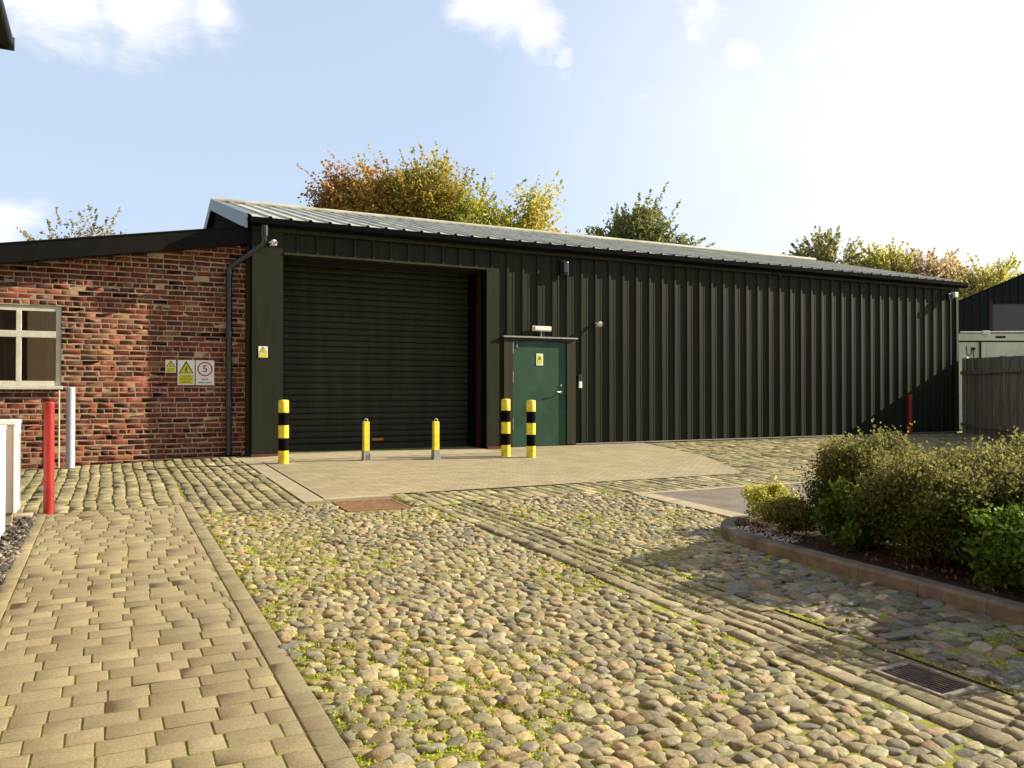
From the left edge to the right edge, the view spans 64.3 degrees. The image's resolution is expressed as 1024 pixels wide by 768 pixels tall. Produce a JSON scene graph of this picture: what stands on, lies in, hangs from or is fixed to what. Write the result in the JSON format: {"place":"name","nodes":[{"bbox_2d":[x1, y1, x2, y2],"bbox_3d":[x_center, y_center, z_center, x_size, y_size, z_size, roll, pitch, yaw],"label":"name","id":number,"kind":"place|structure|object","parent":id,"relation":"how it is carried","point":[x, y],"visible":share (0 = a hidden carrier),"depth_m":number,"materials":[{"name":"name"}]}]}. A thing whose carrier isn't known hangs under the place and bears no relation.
{"place":"outdoors","nodes":[
{"label":"outdoors","id":0,"kind":"place"},
{"bbox_2d":[0,502,360,767],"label":"paved path","id":1,"kind":"structure","parent":0,"point":[331,747],"depth_m":4.02,"materials":[{"name":"beige stone"}]},
{"bbox_2d":[17,456,816,514],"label":"sett paving","id":2,"kind":"structure","parent":0,"point":[104,498],"depth_m":10.12,"materials":[{"name":"stone"}]},
{"bbox_2d":[43,402,54,513],"bbox_3d":[-4.721,0.756,8.310,0.098,1.150,0.098,0,-1,-26],"label":"red bollard","id":3,"kind":"object","parent":2,"relation":"on","point":[49,458],"visible":0.97,"depth_m":8.27,"materials":[{"name":"metal"}]},
{"bbox_2d":[66,387,74,468],"bbox_3d":[-6.726,0.668,12.418,0.120,1.240,0.120,0,-1,-26],"label":"white post","id":4,"kind":"object","parent":2,"relation":"on","point":[70,427],"visible":1,"depth_m":12.37,"materials":[{"name":"white metal"}]},
{"bbox_2d":[0,0,1023,277],"label":"sky","id":5,"kind":"structure","parent":0,"point":[769,122],"materials":[{"name":"blue"}]},
{"bbox_2d":[200,429,1013,766],"bbox_3d":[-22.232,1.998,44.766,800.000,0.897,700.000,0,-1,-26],"label":"ground","id":6,"kind":"structure","parent":0,"point":[576,483],"depth_m":10.72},
{"bbox_2d":[0,0,14,50],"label":"side building","id":7,"kind":"structure","parent":6,"relation":"on","point":[7,40],"depth_m":8.75,"materials":[{"name":"black paint"}]},
{"bbox_2d":[0,514,37,592],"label":"stone chips","id":8,"kind":"object","parent":6,"relation":"on","point":[14,535],"visible":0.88,"depth_m":6.89,"materials":[{"name":"grey gravel"}]},
{"bbox_2d":[0,425,6,535],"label":"condenser unit","id":9,"kind":"object","parent":8,"relation":"on","point":[3,428],"visible":1,"depth_m":6.92,"materials":[{"name":"white metal"}]},
{"bbox_2d":[0,419,21,523],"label":"condenser unit","id":10,"kind":"object","parent":8,"relation":"on","point":[13,472],"visible":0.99,"depth_m":7.75,"materials":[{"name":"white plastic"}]},
{"bbox_2d":[12,512,32,519],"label":"edge kerb","id":11,"kind":"structure","parent":6,"relation":"on","point":[21,515],"depth_m":8.01,"materials":[{"name":"concrete"}]},
{"bbox_2d":[16,204,126,240],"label":"bare tree","id":12,"kind":"object","parent":6,"relation":"on","point":[77,232],"visible":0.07,"depth_m":40.33,"materials":[{"name":"green plant"}]},
{"bbox_2d":[0,226,251,469],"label":"brick building","id":13,"kind":"structure","parent":6,"relation":"on","point":[106,326],"depth_m":12.98,"materials":[{"name":"red brick"}]},
{"bbox_2d":[0,304,62,388],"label":"window","id":14,"kind":"structure","parent":13,"relation":"in","point":[30,336],"depth_m":12.45,"materials":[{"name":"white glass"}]},
{"bbox_2d":[165,360,175,372],"bbox_3d":[-5.552,-0.289,13.257,0.160,0.210,0.012,0,-1,-26],"label":"warning sign","id":15,"kind":"object","parent":13,"relation":"attached to","point":[170,366],"visible":1,"depth_m":13.25,"materials":[{"name":"yellow plastic"}]},
{"bbox_2d":[178,360,194,384],"bbox_3d":[-5.341,-0.188,13.360,0.260,0.410,0.012,0,-1,-26],"label":"warning sign","id":16,"kind":"object","parent":13,"relation":"attached to","point":[186,372],"visible":1,"depth_m":13.36,"materials":[{"name":"yellow plastic"}]},
{"bbox_2d":[196,360,213,384],"bbox_3d":[-5.082,-0.186,13.490,0.290,0.410,0.010,0,-1,-26],"label":"speed limit sign","id":17,"kind":"object","parent":13,"relation":"attached to","point":[204,372],"visible":1,"depth_m":13.49,"materials":[{"name":"white plastic"}]},
{"bbox_2d":[236,448,500,463],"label":"threshold slab","id":18,"kind":"structure","parent":6,"relation":"on","point":[345,455],"depth_m":14.01,"materials":[{"name":"concrete"}]},
{"bbox_2d":[297,141,567,232],"bbox_3d":[-4.613,-4.788,38.889,14.633,13.474,6.904,0,-1,-9],"label":"autumn tree","id":19,"kind":"object","parent":6,"relation":"on","point":[427,194],"visible":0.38,"depth_m":37.90,"materials":[{"name":"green plant"}]},
{"bbox_2d":[264,443,741,497],"bbox_3d":[0.322,1.252,13.058,7.860,0.131,4.930,0,-1,-26],"label":"block apron","id":20,"kind":"object","parent":6,"relation":"on","point":[546,465],"visible":0.96,"depth_m":12.02,"materials":[{"name":"beige concrete"}]},
{"bbox_2d":[278,400,288,463],"bbox_3d":[-3.502,0.728,12.489,0.156,0.974,0.156,0,-1,-26],"label":"striped bollard","id":21,"kind":"object","parent":20,"relation":"on","point":[283,431],"visible":1,"depth_m":12.42,"materials":[{"name":"yellow metal"}]},
{"bbox_2d":[361,418,372,460],"bbox_3d":[-2.337,0.885,13.043,0.180,0.681,0.180,0,-1,-29],"label":"folding post","id":22,"kind":"object","parent":20,"relation":"on","point":[365,453],"visible":1,"depth_m":13.01,"materials":[{"name":"yellow metal"}]},
{"bbox_2d":[431,418,442,459],"bbox_3d":[-1.245,0.894,13.317,0.180,0.681,0.180,0,-1,-29],"label":"folding post","id":23,"kind":"object","parent":20,"relation":"on","point":[435,452],"visible":1,"depth_m":13.28,"materials":[{"name":"yellow metal"}]},
{"bbox_2d":[501,399,509,456],"bbox_3d":[-0.107,0.744,13.928,0.156,0.984,0.156,0,-1,-26],"label":"striped bollard","id":24,"kind":"object","parent":20,"relation":"on","point":[505,427],"visible":1,"depth_m":13.86,"materials":[{"name":"yellow metal"}]},
{"bbox_2d":[526,400,535,457],"bbox_3d":[0.322,0.755,13.806,0.156,0.974,0.156,0,-1,-26],"label":"striped bollard","id":25,"kind":"object","parent":20,"relation":"on","point":[530,429],"visible":1,"depth_m":13.74,"materials":[{"name":"yellow metal"}]},
{"bbox_2d":[246,462,821,517],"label":"edging stones","id":26,"kind":"object","parent":6,"relation":"on","point":[303,495],"visible":0.4,"depth_m":9.46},
{"bbox_2d":[203,197,967,456],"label":"shed","id":27,"kind":"structure","parent":6,"relation":"on","point":[400,332],"depth_m":16.41,"materials":[{"name":"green metal"}]},
{"bbox_2d":[258,346,267,357],"bbox_3d":[-4.159,-0.535,13.614,0.150,0.190,0.012,0,-1,-26],"label":"warning sign","id":28,"kind":"object","parent":27,"relation":"attached to","point":[262,351],"visible":1,"depth_m":13.61,"materials":[{"name":"yellow plastic"}]},
{"bbox_2d":[268,239,277,245],"bbox_3d":[-3.984,-2.350,13.584,0.188,0.109,0.112,-1,-1,39],"label":"security camera","id":29,"kind":"object","parent":27,"relation":"attached to","point":[273,242],"visible":1,"depth_m":13.54,"materials":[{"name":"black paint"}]},
{"bbox_2d":[372,438,382,440],"bbox_3d":[-2.535,1.045,15.396,0.220,0.050,0.006,0,-1,-26],"label":"sticker","id":30,"kind":"object","parent":27,"relation":"attached to","point":[377,439],"visible":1,"depth_m":15.39,"materials":[{"name":"orange plastic"}]},
{"bbox_2d":[511,340,565,446],"bbox_3d":[0.541,0.191,15.968,1.202,2.061,0.130,0,-1,-26],"label":"personnel door","id":31,"kind":"structure","parent":27,"relation":"in","point":[545,384],"depth_m":15.99,"materials":[{"name":"metal"}]},
{"bbox_2d":[536,354,542,365],"bbox_3d":[0.542,-0.479,15.973,0.150,0.230,0.011,0,-1,-26],"label":"door notice","id":32,"kind":"object","parent":31,"relation":"attached to","point":[539,359],"depth_m":15.97,"materials":[{"name":"yellow plastic"}]},
{"bbox_2d":[532,326,550,335],"bbox_3d":[0.589,-1.034,15.952,0.400,0.200,0.090,0,-1,-26],"label":"bulkhead light","id":33,"kind":"object","parent":27,"relation":"on","point":[542,328],"visible":1,"depth_m":15.90,"materials":[{"name":"white plastic"}]},
{"bbox_2d":[560,260,568,275],"bbox_3d":[1.047,-2.312,16.179,0.180,0.300,0.115,0,-1,-26],"label":"wall lamp","id":34,"kind":"object","parent":27,"relation":"attached to","point":[564,268],"visible":1,"depth_m":16.14,"materials":[{"name":"grey metal"}]},
{"bbox_2d":[578,375,581,387],"bbox_3d":[1.370,-0.054,16.359,0.080,0.270,0.035,0,-1,-26],"label":"door buzzer","id":35,"kind":"object","parent":27,"relation":"attached to","point":[579,379],"depth_m":16.35,"materials":[{"name":"white plastic"}]},
{"bbox_2d":[594,321,602,326],"bbox_3d":[1.752,-1.208,16.483,0.188,0.109,0.112,-1,-1,44],"label":"security camera","id":36,"kind":"object","parent":27,"relation":"attached to","point":[599,324],"visible":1,"depth_m":16.44,"materials":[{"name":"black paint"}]},
{"bbox_2d":[945,292,957,300],"bbox_3d":[11.479,-2.285,21.299,0.300,0.220,0.200,0,-1,-26],"label":"floodlight","id":37,"kind":"object","parent":27,"relation":"attached to","point":[950,296],"visible":1,"depth_m":21.24,"materials":[{"name":"black paint"}]},
{"bbox_2d":[199,492,1023,767],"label":"cobbled yard","id":38,"kind":"structure","parent":6,"relation":"on","point":[929,751],"depth_m":4.30,"materials":[{"name":"beige stone"}]},
{"bbox_2d":[332,498,411,511],"bbox_3d":[-1.504,1.310,8.707,0.680,0.048,0.660,0,1,-26],"label":"drain cover","id":39,"kind":"object","parent":38,"relation":"on","point":[368,505],"visible":0.69,"depth_m":8.67,"materials":[{"name":"metal"}]},
{"bbox_2d":[200,486,1023,767],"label":"moss tufts","id":40,"kind":"object","parent":38,"relation":"on","point":[523,722],"visible":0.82,"depth_m":4.21,"materials":[{"name":"green plant"}]},
{"bbox_2d":[555,182,714,247],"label":"round tree","id":41,"kind":"object","parent":6,"relation":"on","point":[639,223],"visible":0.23,"depth_m":44.28,"materials":[{"name":"green plant"}]},
{"bbox_2d":[395,432,966,505],"bbox_3d":[6.247,1.296,15.458,19.050,0.156,6.020,0,-1,-26],"label":"sett bed","id":42,"kind":"object","parent":6,"relation":"on","point":[640,486],"visible":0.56,"depth_m":10.19,"materials":[{"name":"grey stone"}]},
{"bbox_2d":[430,503,1023,754],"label":"drainage channel","id":43,"kind":"object","parent":6,"relation":"on","point":[911,700],"visible":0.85,"depth_m":4.55,"materials":[{"name":"stone"}]},
{"bbox_2d":[871,661,981,699],"bbox_3d":[1.956,1.422,3.859,0.277,0.066,0.378,0,1,-28],"label":"gully grate","id":44,"kind":"object","parent":43,"relation":"on","point":[939,684],"visible":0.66,"depth_m":3.84,"materials":[{"name":"metal"}]},
{"bbox_2d":[780,225,878,268],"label":"pale autumn tree","id":45,"kind":"object","parent":6,"relation":"on","point":[822,251],"visible":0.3,"depth_m":59.18,"materials":[{"name":"green plant"}]},
{"bbox_2d":[721,515,1023,624],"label":"planter","id":46,"kind":"object","parent":6,"relation":"on","point":[1002,604],"visible":0.48,"depth_m":5.77,"materials":[{"name":"concrete"}]},
{"bbox_2d":[738,470,802,522],"bbox_3d":[2.360,1.030,7.496,0.538,0.482,0.562,0,-1,-26],"label":"euonymus shrub","id":47,"kind":"object","parent":46,"relation":"on","point":[757,493],"visible":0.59,"depth_m":7.43,"materials":[{"name":"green plant"}]},
{"bbox_2d":[738,526,808,543],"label":"pale gravel","id":48,"kind":"structure","parent":46,"relation":"on","point":[775,537],"depth_m":6.87,"materials":[{"name":"grey gravel"}]},
{"bbox_2d":[757,493,821,533],"bbox_3d":[2.393,1.095,7.005,0.705,0.366,0.634,0,-1,-26],"label":"box shrub","id":49,"kind":"object","parent":46,"relation":"on","point":[792,513],"visible":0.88,"depth_m":6.93,"materials":[{"name":"green plant"}]},
{"bbox_2d":[810,476,897,551],"bbox_3d":[2.701,0.994,6.343,0.660,0.612,0.666,0,-1,-26],"label":"laurel shrub","id":50,"kind":"object","parent":46,"relation":"on","point":[847,532],"visible":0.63,"depth_m":6.25,"materials":[{"name":"green plant"}]},
{"bbox_2d":[790,418,944,539],"bbox_3d":[2.933,0.785,6.673,1.108,1.009,1.075,0,-1,-26],"label":"spiraea bush","id":51,"kind":"object","parent":46,"relation":"on","point":[851,460],"visible":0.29,"depth_m":6.61,"materials":[{"name":"green plant"}]},
{"bbox_2d":[736,516,1023,600],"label":"leaf litter","id":52,"kind":"object","parent":46,"relation":"on","point":[984,588],"visible":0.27,"depth_m":5.96,"materials":[{"name":"brown plant"}]},
{"bbox_2d":[841,441,1023,563],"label":"spiraea bush","id":53,"kind":"object","parent":46,"relation":"in","point":[927,504],"visible":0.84,"depth_m":5.67,"materials":[{"name":"green plant"}]},
{"bbox_2d":[930,426,1023,560],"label":"spiraea bush","id":54,"kind":"object","parent":46,"relation":"on","point":[1006,451],"visible":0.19,"depth_m":5.94,"materials":[{"name":"green plant"}]},
{"bbox_2d":[948,499,1023,589],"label":"laurel shrub","id":55,"kind":"object","parent":46,"relation":"on","point":[1000,545],"visible":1,"depth_m":5.19,"materials":[{"name":"green plant"}]},
{"bbox_2d":[851,237,922,273],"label":"yellow tree","id":56,"kind":"object","parent":6,"relation":"on","point":[889,261],"visible":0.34,"depth_m":59.22,"materials":[{"name":"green plant"}]},
{"bbox_2d":[897,247,971,283],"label":"pinkish tree","id":57,"kind":"object","parent":6,"relation":"on","point":[931,268],"visible":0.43,"depth_m":58.68,"materials":[{"name":"orange plant"}]},
{"bbox_2d":[934,251,1022,299],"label":"golden tree","id":58,"kind":"object","parent":6,"relation":"on","point":[983,281],"visible":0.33,"depth_m":59.21,"materials":[{"name":"yellow plant"}]},
{"bbox_2d":[958,273,1023,333],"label":"shed","id":59,"kind":"structure","parent":6,"relation":"on","point":[999,307],"depth_m":34.04,"materials":[{"name":"black metal"}]},
{"bbox_2d":[993,304,1023,333],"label":"roller door","id":60,"kind":"structure","parent":59,"relation":"in","point":[1006,317],"depth_m":34.08,"materials":[{"name":"grey metal"}]},
{"bbox_2d":[959,331,1023,428],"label":"site cabin","id":61,"kind":"object","parent":6,"relation":"on","point":[985,344],"visible":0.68,"depth_m":24.00,"materials":[{"name":"white metal"}]},
{"bbox_2d":[960,355,1023,442],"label":"board fence","id":62,"kind":"object","parent":6,"relation":"on","point":[992,397],"visible":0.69,"depth_m":19.63,"materials":[{"name":"grey wood"}]},
{"bbox_2d":[658,484,816,514],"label":"access road","id":63,"kind":"structure","parent":0,"point":[733,500],"depth_m":9.51,"materials":[{"name":"concrete"}]},
{"bbox_2d":[647,433,1022,476],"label":"mossy sett paving","id":64,"kind":"structure","parent":0,"point":[759,459],"depth_m":15.98,"materials":[{"name":"stone"}]},
{"bbox_2d":[908,395,911,434],"bbox_3d":[9.965,0.775,20.402,0.100,1.020,0.100,0,-1,-26],"label":"red post","id":65,"kind":"object","parent":64,"relation":"on","point":[909,412],"visible":0.94,"depth_m":20.36,"materials":[{"name":"metal"}]}
]}

